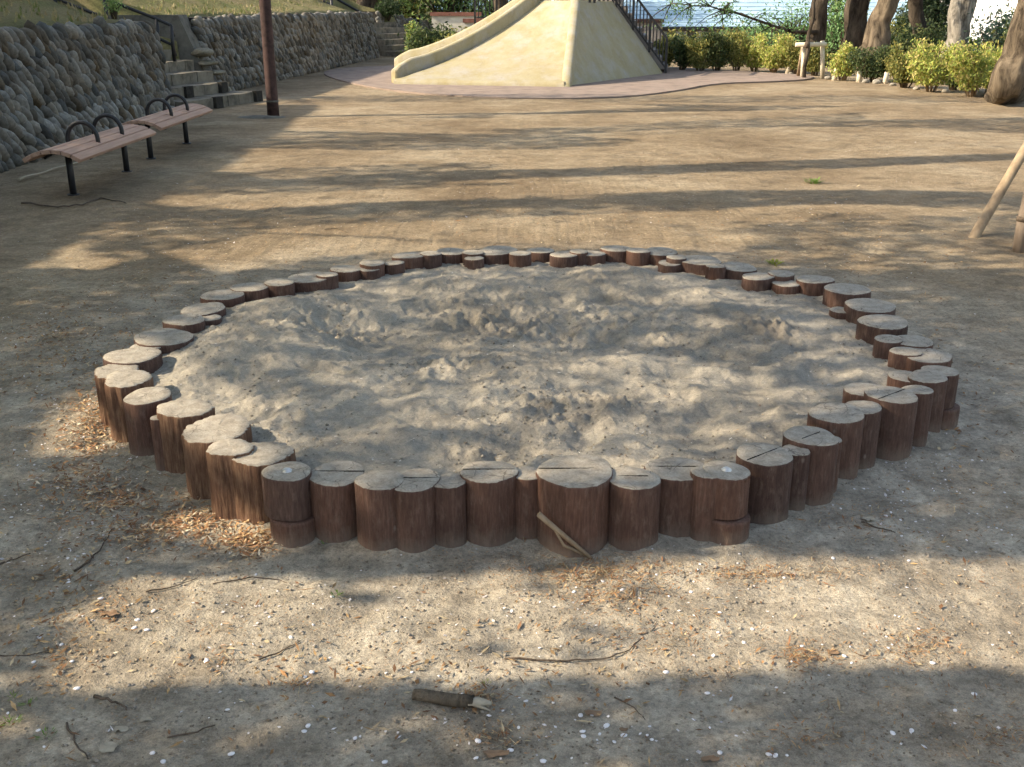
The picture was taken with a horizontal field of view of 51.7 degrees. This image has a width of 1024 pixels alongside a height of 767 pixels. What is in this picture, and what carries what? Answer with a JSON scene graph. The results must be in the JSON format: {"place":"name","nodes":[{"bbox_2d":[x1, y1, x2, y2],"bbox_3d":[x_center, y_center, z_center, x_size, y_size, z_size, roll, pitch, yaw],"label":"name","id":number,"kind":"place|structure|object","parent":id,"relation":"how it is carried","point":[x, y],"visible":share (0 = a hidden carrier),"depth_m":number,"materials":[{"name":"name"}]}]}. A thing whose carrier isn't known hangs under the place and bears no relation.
{"place":"outdoors","nodes":[
{"label":"outdoors","id":0,"kind":"place"},
{"bbox_2d":[0,0,431,59],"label":"grass bank","id":1,"kind":"structure","parent":0,"point":[95,6],"depth_m":20.32,"materials":[{"name":"green plant"}]},
{"bbox_2d":[100,0,125,19],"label":"bush","id":2,"kind":"object","parent":1,"relation":"on","point":[113,9],"visible":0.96,"depth_m":16.53,"materials":[{"name":"green plant"}]},
{"bbox_2d":[323,0,359,11],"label":"handrail","id":3,"kind":"object","parent":1,"relation":"on","point":[342,2],"visible":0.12,"depth_m":34.79,"materials":[{"name":"black metal"}]},
{"bbox_2d":[356,0,376,8],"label":"tree","id":4,"kind":"object","parent":1,"relation":"on","point":[369,3],"visible":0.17,"depth_m":39.26,"materials":[{"name":"green plant"}]},
{"bbox_2d":[0,43,1023,766],"bbox_3d":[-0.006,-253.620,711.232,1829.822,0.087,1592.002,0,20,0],"label":"ground","id":5,"kind":"structure","parent":0,"point":[794,133],"depth_m":3.69,"materials":[{"name":"beige soil"}]},
{"bbox_2d":[0,714,22,728],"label":"weed","id":6,"kind":"object","parent":5,"relation":"on","point":[19,717],"visible":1,"depth_m":2.57,"materials":[{"name":"green plant"}]},
{"bbox_2d":[0,650,48,656],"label":"twig","id":7,"kind":"object","parent":5,"relation":"on","point":[22,655],"visible":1,"depth_m":2.82,"materials":[{"name":"brown wood"}]},
{"bbox_2d":[33,726,57,739],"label":"weed","id":8,"kind":"object","parent":5,"relation":"on","point":[36,737],"visible":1,"depth_m":2.52,"materials":[{"name":"green plant"}]},
{"bbox_2d":[18,162,77,180],"bbox_3d":[-4.808,-2.236,11.024,0.038,0.038,1.398,1,20,3],"label":"stick","id":9,"kind":"object","parent":5,"relation":"on","point":[23,177],"visible":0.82,"depth_m":10.75,"materials":[{"name":"wood"}]},
{"bbox_2d":[21,197,125,207],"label":"twig","id":10,"kind":"object","parent":5,"relation":"on","point":[67,205],"visible":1,"depth_m":9.18,"materials":[{"name":"brown wood"}]},
{"bbox_2d":[65,722,88,758],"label":"twig","id":11,"kind":"object","parent":5,"relation":"on","point":[70,731],"visible":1,"depth_m":2.50,"materials":[{"name":"brown wood"}]},
{"bbox_2d":[0,15,174,172],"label":"cobble wall","id":12,"kind":"structure","parent":5,"relation":"on","point":[57,79],"depth_m":12.98,"materials":[{"name":"stone"}]},
{"bbox_2d":[22,113,155,195],"bbox_3d":[-4.030,-2.251,10.242,0.512,0.654,2.100,0,20,0],"label":"bench","id":13,"kind":"object","parent":5,"relation":"on","point":[96,143],"visible":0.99,"depth_m":9.87,"materials":[{"name":"black paint"}]},
{"bbox_2d":[73,530,110,571],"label":"twig","id":14,"kind":"object","parent":5,"relation":"on","point":[79,567],"visible":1,"depth_m":3.33,"materials":[{"name":"brown wood"}]},
{"bbox_2d":[99,741,116,752],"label":"dead leaf","id":15,"kind":"object","parent":5,"relation":"on","point":[109,746],"visible":1,"depth_m":2.47,"materials":[{"name":"beige plant"}]},
{"bbox_2d":[93,694,126,710],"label":"twig","id":16,"kind":"object","parent":5,"relation":"on","point":[96,696],"visible":1,"depth_m":2.64,"materials":[{"name":"brown wood"}]},
{"bbox_2d":[101,609,118,615],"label":"dead leaf","id":17,"kind":"object","parent":5,"relation":"on","point":[113,612],"visible":1,"depth_m":3.01,"materials":[{"name":"orange plant"}]},
{"bbox_2d":[113,726,128,731],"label":"dead leaf","id":18,"kind":"object","parent":5,"relation":"on","point":[121,728],"visible":1,"depth_m":2.54,"materials":[{"name":"beige plant"}]},
{"bbox_2d":[117,93,212,158],"bbox_3d":[-4.100,-3.095,12.595,0.512,0.654,2.100,0,20,0],"label":"bench","id":19,"kind":"object","parent":5,"relation":"on","point":[183,114],"visible":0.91,"depth_m":12.25,"materials":[{"name":"black paint"}]},
{"bbox_2d":[109,15,224,81],"bbox_3d":[-6.419,-6.049,19.554,2.161,1.470,0.744,0,20,0],"label":"concrete return","id":20,"kind":"object","parent":5,"relation":"on","point":[188,44],"visible":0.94,"depth_m":19.32,"materials":[{"name":"concrete"}]},
{"bbox_2d":[145,578,196,591],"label":"twig","id":21,"kind":"object","parent":5,"relation":"on","point":[167,587],"visible":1,"depth_m":3.14,"materials":[{"name":"brown wood"}]},
{"bbox_2d":[167,725,214,738],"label":"twig","id":22,"kind":"object","parent":5,"relation":"on","point":[188,733],"visible":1,"depth_m":2.51,"materials":[{"name":"brown wood"}]},
{"bbox_2d":[162,50,262,108],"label":"stone steps","id":23,"kind":"structure","parent":5,"relation":"on","point":[189,83],"depth_m":18.37,"materials":[{"name":"concrete"}]},
{"bbox_2d":[53,0,176,60],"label":"handrail","id":24,"kind":"object","parent":23,"relation":"on","point":[172,36],"visible":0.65,"depth_m":16.91,"materials":[{"name":"black metal"}]},
{"bbox_2d":[213,576,297,586],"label":"twig","id":25,"kind":"object","parent":5,"relation":"on","point":[250,577],"visible":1,"depth_m":3.21,"materials":[{"name":"brown wood"}]},
{"bbox_2d":[237,0,284,118],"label":"metal pole","id":26,"kind":"object","parent":5,"relation":"on","point":[272,100],"visible":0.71,"depth_m":16.16,"materials":[{"name":"paint"}]},
{"bbox_2d":[258,641,299,659],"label":"twig","id":27,"kind":"object","parent":5,"relation":"on","point":[275,653],"visible":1,"depth_m":2.84,"materials":[{"name":"brown wood"}]},
{"bbox_2d":[188,10,379,90],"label":"cobble wall","id":28,"kind":"structure","parent":5,"relation":"on","point":[305,43],"depth_m":25.00,"materials":[{"name":"stone"}]},
{"bbox_2d":[356,0,416,14],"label":"tree","id":29,"kind":"object","parent":5,"relation":"on","point":[415,5],"visible":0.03,"depth_m":41.06,"materials":[{"name":"green plant"}]},
{"bbox_2d":[374,22,407,56],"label":"stone steps","id":30,"kind":"structure","parent":5,"relation":"on","point":[390,44],"depth_m":36.38,"materials":[{"name":"stone"}]},
{"bbox_2d":[361,11,431,30],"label":"cobble wall","id":31,"kind":"structure","parent":5,"relation":"on","point":[401,20],"depth_m":39.65,"materials":[{"name":"stone"}]},
{"bbox_2d":[373,0,406,20],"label":"bush","id":32,"kind":"object","parent":31,"relation":"on","point":[388,9],"visible":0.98,"depth_m":37.49,"materials":[{"name":"green plant"}]},
{"bbox_2d":[400,17,422,52],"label":"bush","id":33,"kind":"object","parent":5,"relation":"on","point":[411,25],"visible":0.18,"depth_m":34.94,"materials":[{"name":"green plant"}]},
{"bbox_2d":[397,18,461,49],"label":"bush","id":34,"kind":"object","parent":5,"relation":"on","point":[423,38],"visible":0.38,"depth_m":32.68,"materials":[{"name":"green plant"}]},
{"bbox_2d":[0,279,859,652],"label":"bark chips","id":35,"kind":"object","parent":5,"relation":"on","point":[254,541],"visible":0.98,"depth_m":3.62,"materials":[{"name":"brown wood"}]},
{"bbox_2d":[395,0,470,23],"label":"tree","id":36,"kind":"object","parent":5,"relation":"on","point":[412,14],"visible":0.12,"depth_m":44.58,"materials":[{"name":"green plant"}]},
{"bbox_2d":[428,28,457,42],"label":"bush","id":37,"kind":"object","parent":5,"relation":"on","point":[448,35],"visible":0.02,"depth_m":31.74,"materials":[{"name":"green plant"}]},
{"bbox_2d":[402,0,492,22],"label":"tree","id":38,"kind":"object","parent":5,"relation":"on","point":[453,5],"visible":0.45,"depth_m":42.97,"materials":[{"name":"green plant"}]},
{"bbox_2d":[412,689,491,710],"bbox_3d":[-0.150,0.790,2.641,0.202,0.039,0.036,3,20,9],"label":"broken stick","id":39,"kind":"object","parent":5,"relation":"on","point":[448,699],"visible":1,"depth_m":2.63,"materials":[{"name":"brown wood"}]},
{"bbox_2d":[430,12,480,35],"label":"wall","id":40,"kind":"structure","parent":5,"relation":"on","point":[455,19],"depth_m":36.25,"materials":[{"name":"white paint"}]},
{"bbox_2d":[463,19,482,28],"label":"wall","id":41,"kind":"structure","parent":5,"relation":"on","point":[468,22],"depth_m":33.87,"materials":[{"name":"white paint"}]},
{"bbox_2d":[466,0,510,16],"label":"tree","id":42,"kind":"object","parent":5,"relation":"on","point":[487,7],"visible":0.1,"depth_m":48.04,"materials":[{"name":"green plant"}]},
{"bbox_2d":[474,0,511,23],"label":"bar fence","id":43,"kind":"object","parent":5,"relation":"on","point":[478,17],"visible":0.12,"depth_m":29.27,"materials":[{"name":"grey metal"}]},
{"bbox_2d":[483,750,508,757],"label":"dead leaf","id":44,"kind":"object","parent":5,"relation":"on","point":[491,753],"visible":1,"depth_m":2.46,"materials":[{"name":"brown plant"}]},
{"bbox_2d":[494,0,506,11],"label":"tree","id":45,"kind":"object","parent":5,"relation":"on","point":[503,2],"visible":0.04,"depth_m":31.34,"materials":[{"name":"brown plant"}]},
{"bbox_2d":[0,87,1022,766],"bbox_3d":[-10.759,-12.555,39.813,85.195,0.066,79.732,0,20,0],"label":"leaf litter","id":46,"kind":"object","parent":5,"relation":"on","point":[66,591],"visible":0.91,"depth_m":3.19,"materials":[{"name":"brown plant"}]},
{"bbox_2d":[0,130,1023,766],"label":"soil crumbs","id":47,"kind":"object","parent":5,"relation":"on","point":[366,710],"visible":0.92,"depth_m":2.79,"materials":[{"name":"brown soil"}]},
{"bbox_2d":[0,119,1023,763],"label":"petals","id":48,"kind":"object","parent":5,"relation":"on","point":[384,585],"visible":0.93,"depth_m":3.17,"materials":[{"name":"white plant"}]},
{"bbox_2d":[21,489,1023,766],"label":"dry needles","id":49,"kind":"object","parent":5,"relation":"on","point":[619,597],"visible":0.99,"depth_m":2.97,"materials":[{"name":"brown plant"}]},
{"bbox_2d":[94,245,959,557],"bbox_3d":[0.084,-0.128,4.985,3.662,0.332,3.558,0,20,0],"label":"log sandbox border","id":50,"kind":"object","parent":5,"relation":"on","point":[586,503],"visible":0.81,"depth_m":3.56,"materials":[{"name":"brown wood"}]},
{"bbox_2d":[151,262,905,474],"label":"sand","id":51,"kind":"structure","parent":50,"relation":"in","point":[791,389],"depth_m":4.57,"materials":[{"name":"beige sand"}]},
{"bbox_2d":[391,0,667,86],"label":"slide hill","id":52,"kind":"structure","parent":5,"relation":"on","point":[556,43],"depth_m":23.95,"materials":[{"name":"beige concrete"}]},
{"bbox_2d":[537,512,591,559],"bbox_3d":[0.165,0.478,3.301,0.177,0.163,0.024,1,20,2],"label":"leaning stick","id":53,"kind":"object","parent":5,"relation":"on","point":[558,531],"visible":1,"depth_m":3.30,"materials":[{"name":"wood"}]},
{"bbox_2d":[505,627,654,661],"bbox_3d":[0.204,0.725,2.859,0.446,0.013,0.088,-6,21,-17],"label":"twig","id":54,"kind":"object","parent":5,"relation":"on","point":[553,660],"visible":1,"depth_m":2.83,"materials":[{"name":"brown wood"}]},
{"bbox_2d":[584,710,601,715],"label":"dead leaf","id":55,"kind":"object","parent":5,"relation":"on","point":[591,712],"visible":1,"depth_m":2.61,"materials":[{"name":"brown plant"}]},
{"bbox_2d":[634,19,663,46],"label":"wall","id":56,"kind":"structure","parent":5,"relation":"on","point":[659,22],"depth_m":31.51,"materials":[{"name":"paint"}]},
{"bbox_2d":[653,36,674,65],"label":"hedge shrub","id":57,"kind":"object","parent":5,"relation":"on","point":[669,60],"visible":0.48,"depth_m":28.16,"materials":[{"name":"green plant"}]},
{"bbox_2d":[435,0,907,38],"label":"blue roof building","id":58,"kind":"structure","parent":5,"relation":"on","point":[754,6],"depth_m":53.53,"materials":[{"name":"metal"}]},
{"bbox_2d":[668,34,697,69],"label":"hedge shrub","id":59,"kind":"object","parent":5,"relation":"on","point":[679,51],"visible":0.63,"depth_m":27.62,"materials":[{"name":"green plant"}]},
{"bbox_2d":[661,26,719,59],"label":"bush","id":60,"kind":"object","parent":5,"relation":"on","point":[676,34],"visible":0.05,"depth_m":34.07,"materials":[{"name":"green plant"}]},
{"bbox_2d":[684,38,719,70],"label":"hedge shrub","id":61,"kind":"object","parent":5,"relation":"on","point":[697,56],"visible":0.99,"depth_m":27.31,"materials":[{"name":"green plant"}]},
{"bbox_2d":[701,755,718,761],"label":"dead leaf","id":62,"kind":"object","parent":5,"relation":"on","point":[712,758],"visible":1,"depth_m":2.45,"materials":[{"name":"brown plant"}]},
{"bbox_2d":[698,29,736,70],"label":"hedge shrub","id":63,"kind":"object","parent":5,"relation":"on","point":[720,52],"visible":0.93,"depth_m":27.22,"materials":[{"name":"green plant"}]},
{"bbox_2d":[681,21,765,41],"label":"bush","id":64,"kind":"object","parent":5,"relation":"on","point":[725,31],"visible":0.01,"depth_m":34.56,"materials":[{"name":"green plant"}]},
{"bbox_2d":[644,0,828,65],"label":"tree","id":65,"kind":"object","parent":5,"relation":"on","point":[818,31],"visible":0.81,"depth_m":29.24,"materials":[{"name":"green plant"}]},
{"bbox_2d":[725,27,754,70],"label":"hedge shrub","id":66,"kind":"object","parent":5,"relation":"on","point":[738,58],"visible":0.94,"depth_m":27.37,"materials":[{"name":"green plant"}]},
{"bbox_2d":[741,32,769,71],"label":"hedge shrub","id":67,"kind":"object","parent":5,"relation":"on","point":[754,61],"visible":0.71,"depth_m":27.35,"materials":[{"name":"green plant"}]},
{"bbox_2d":[715,12,805,47],"bbox_3d":[7.118,-10.207,31.340,2.622,1.592,3.109,-9,22,-23],"label":"young tree","id":68,"kind":"object","parent":5,"relation":"on","point":[750,32],"visible":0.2,"depth_m":31.29,"materials":[{"name":"green plant"}]},
{"bbox_2d":[766,259,783,265],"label":"weed","id":69,"kind":"object","parent":5,"relation":"on","point":[772,261],"visible":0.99,"depth_m":7.16,"materials":[{"name":"green plant"}]},
{"bbox_2d":[743,19,808,45],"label":"bush","id":70,"kind":"object","parent":5,"relation":"on","point":[778,30],"visible":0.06,"depth_m":33.03,"materials":[{"name":"green plant"}]},
{"bbox_2d":[750,32,801,72],"bbox_3d":[6.752,-8.452,26.953,1.360,1.047,1.173,0,20,0],"label":"hedge shrub","id":71,"kind":"object","parent":5,"relation":"on","point":[770,57],"visible":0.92,"depth_m":26.83,"materials":[{"name":"yellow plant"}]},
{"bbox_2d":[777,38,800,73],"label":"hedge shrub","id":72,"kind":"object","parent":5,"relation":"on","point":[793,59],"visible":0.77,"depth_m":26.54,"materials":[{"name":"green plant"}]},
{"bbox_2d":[757,0,828,44],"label":"young tree","id":73,"kind":"object","parent":5,"relation":"on","point":[801,36],"visible":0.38,"depth_m":32.10,"materials":[{"name":"green plant"}]},
{"bbox_2d":[802,0,815,77],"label":"young tree","id":74,"kind":"object","parent":5,"relation":"on","point":[805,62],"visible":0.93,"depth_m":24.63,"materials":[{"name":"brown plant"}]},
{"bbox_2d":[795,41,826,78],"bbox_3d":[7.077,-7.659,25.003,0.711,0.889,0.725,8,21,22],"label":"support","id":75,"kind":"object","parent":5,"relation":"on","point":[807,44],"visible":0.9,"depth_m":24.86,"materials":[{"name":"beige wood"}]},
{"bbox_2d":[798,41,829,75],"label":"hedge shrub","id":76,"kind":"object","parent":5,"relation":"on","point":[813,65],"visible":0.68,"depth_m":25.85,"materials":[{"name":"green plant"}]},
{"bbox_2d":[803,176,824,183],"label":"weed","id":77,"kind":"object","parent":5,"relation":"on","point":[815,181],"visible":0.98,"depth_m":10.37,"materials":[{"name":"green plant"}]},
{"bbox_2d":[825,0,844,60],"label":"bush","id":78,"kind":"object","parent":5,"relation":"on","point":[836,11],"visible":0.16,"depth_m":32.00,"materials":[{"name":"green plant"}]},
{"bbox_2d":[808,0,870,62],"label":"young tree","id":79,"kind":"object","parent":5,"relation":"on","point":[835,33],"visible":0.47,"depth_m":31.33,"materials":[{"name":"green plant"}]},
{"bbox_2d":[826,40,858,80],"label":"hedge shrub","id":80,"kind":"object","parent":5,"relation":"on","point":[844,71],"visible":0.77,"depth_m":24.22,"materials":[{"name":"yellow plant"}]},
{"bbox_2d":[828,0,869,64],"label":"tree","id":81,"kind":"object","parent":5,"relation":"on","point":[855,17],"visible":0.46,"depth_m":30.05,"materials":[{"name":"brown plant"}]},
{"bbox_2d":[856,71,861,81],"bbox_3d":[7.831,-6.890,23.794,0.120,0.292,0.120,0,20,0],"label":"post","id":82,"kind":"object","parent":5,"relation":"on","point":[859,77],"visible":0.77,"depth_m":23.75,"materials":[{"name":"white wood"}]},
{"bbox_2d":[841,44,903,81],"bbox_3d":[8.171,-7.203,23.701,1.378,0.898,1.215,-11,22,-27],"label":"hedge shrub","id":83,"kind":"object","parent":5,"relation":"on","point":[871,68],"visible":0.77,"depth_m":23.58,"materials":[{"name":"green plant"}]},
{"bbox_2d":[840,8,910,45],"bbox_3d":[11.460,-11.104,33.696,4.231,1.688,4.427,11,23,28],"label":"bush","id":84,"kind":"object","parent":5,"relation":"on","point":[893,27],"visible":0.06,"depth_m":33.16,"materials":[{"name":"green plant"}]},
{"bbox_2d":[857,0,899,66],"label":"tree","id":85,"kind":"object","parent":5,"relation":"on","point":[877,30],"visible":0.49,"depth_m":29.36,"materials":[{"name":"brown plant"}]},
{"bbox_2d":[861,521,895,532],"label":"twig","id":86,"kind":"object","parent":5,"relation":"on","point":[876,527],"visible":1,"depth_m":3.54,"materials":[{"name":"brown wood"}]},
{"bbox_2d":[882,72,888,83],"bbox_3d":[8.213,-6.691,23.217,0.114,0.308,0.126,0,20,0],"label":"post","id":87,"kind":"object","parent":5,"relation":"on","point":[885,78],"visible":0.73,"depth_m":23.17,"materials":[{"name":"white wood"}]},
{"bbox_2d":[876,41,920,87],"bbox_3d":[8.218,-6.648,22.020,1.107,0.987,0.771,0,20,0],"label":"hedge shrub","id":88,"kind":"object","parent":5,"relation":"on","point":[897,69],"visible":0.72,"depth_m":21.90,"materials":[{"name":"green plant"}]},
{"bbox_2d":[890,2,911,47],"bbox_3d":[13.022,-11.647,34.642,1.814,2.051,2.177,0,20,0],"label":"conifer","id":89,"kind":"object","parent":5,"relation":"on","point":[899,15],"visible":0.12,"depth_m":34.32,"materials":[{"name":"green plant"}]},
{"bbox_2d":[908,0,926,43],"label":"tree","id":90,"kind":"object","parent":5,"relation":"on","point":[915,12],"visible":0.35,"depth_m":31.52,"materials":[{"name":"brown plant"}]},
{"bbox_2d":[890,14,974,56],"bbox_3d":[12.196,-10.164,31.298,3.737,1.534,3.755,0,20,0],"label":"bush","id":91,"kind":"object","parent":5,"relation":"on","point":[939,34],"visible":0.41,"depth_m":31.14,"materials":[{"name":"green plant"}]},
{"bbox_2d":[899,37,976,91],"bbox_3d":[8.476,-6.363,21.088,1.484,1.081,1.040,-10,22,-25],"label":"hedge shrub","id":92,"kind":"object","parent":5,"relation":"on","point":[928,71],"visible":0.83,"depth_m":20.93,"materials":[{"name":"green plant"}]},
{"bbox_2d":[896,0,981,53],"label":"conifer","id":93,"kind":"object","parent":5,"relation":"on","point":[933,9],"visible":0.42,"depth_m":32.67,"materials":[{"name":"green plant"}]},
{"bbox_2d":[922,32,983,55],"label":"bush","id":94,"kind":"object","parent":5,"relation":"on","point":[971,41],"visible":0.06,"depth_m":30.36,"materials":[{"name":"green plant"}]},
{"bbox_2d":[946,55,961,89],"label":"hedge shrub","id":95,"kind":"object","parent":5,"relation":"on","point":[953,85],"visible":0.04,"depth_m":21.58,"materials":[{"name":"green plant"}]},
{"bbox_2d":[940,0,976,59],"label":"tree","id":96,"kind":"object","parent":5,"relation":"on","point":[959,19],"visible":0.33,"depth_m":25.81,"materials":[{"name":"brown plant"}]},
{"bbox_2d":[941,41,999,96],"bbox_3d":[8.669,-5.932,19.948,1.046,1.037,0.849,0,20,0],"label":"hedge shrub","id":97,"kind":"object","parent":5,"relation":"on","point":[972,68],"visible":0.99,"depth_m":19.86,"materials":[{"name":"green plant"}]},
{"bbox_2d":[967,33,1003,53],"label":"bush","id":98,"kind":"object","parent":5,"relation":"on","point":[985,44],"visible":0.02,"depth_m":24.66,"materials":[{"name":"green plant"}]},
{"bbox_2d":[959,0,1014,51],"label":"conifer","id":99,"kind":"object","parent":5,"relation":"on","point":[995,24],"visible":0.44,"depth_m":24.64,"materials":[{"name":"green plant"}]},
{"bbox_2d":[981,46,1002,87],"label":"hedge shrub","id":100,"kind":"object","parent":5,"relation":"on","point":[998,55],"visible":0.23,"depth_m":20.76,"materials":[{"name":"green plant"}]},
{"bbox_2d":[968,142,1023,237],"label":"prop pole","id":101,"kind":"object","parent":5,"relation":"on","point":[983,220],"visible":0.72,"depth_m":8.01,"materials":[{"name":"beige wood"}]},
{"bbox_2d":[990,2,1014,46],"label":"bush","id":102,"kind":"object","parent":5,"relation":"on","point":[1003,33],"visible":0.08,"depth_m":23.28,"materials":[{"name":"green plant"}]},
{"bbox_2d":[983,0,1023,104],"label":"tree","id":103,"kind":"object","parent":5,"relation":"on","point":[1005,85],"visible":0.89,"depth_m":17.78,"materials":[{"name":"brown plant"}]},
{"bbox_2d":[1012,191,1023,252],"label":"wooden stake","id":104,"kind":"object","parent":5,"relation":"on","point":[1018,244],"visible":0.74,"depth_m":7.43,"materials":[{"name":"brown wood"}]},
{"bbox_2d":[324,66,813,98],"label":"paving","id":105,"kind":"structure","parent":0,"point":[674,79],"depth_m":22.45,"materials":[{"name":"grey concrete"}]},
{"bbox_2d":[944,0,1017,42],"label":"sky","id":106,"kind":"structure","parent":0,"point":[985,5],"depth_m":45.79,"materials":[{"name":"white"}]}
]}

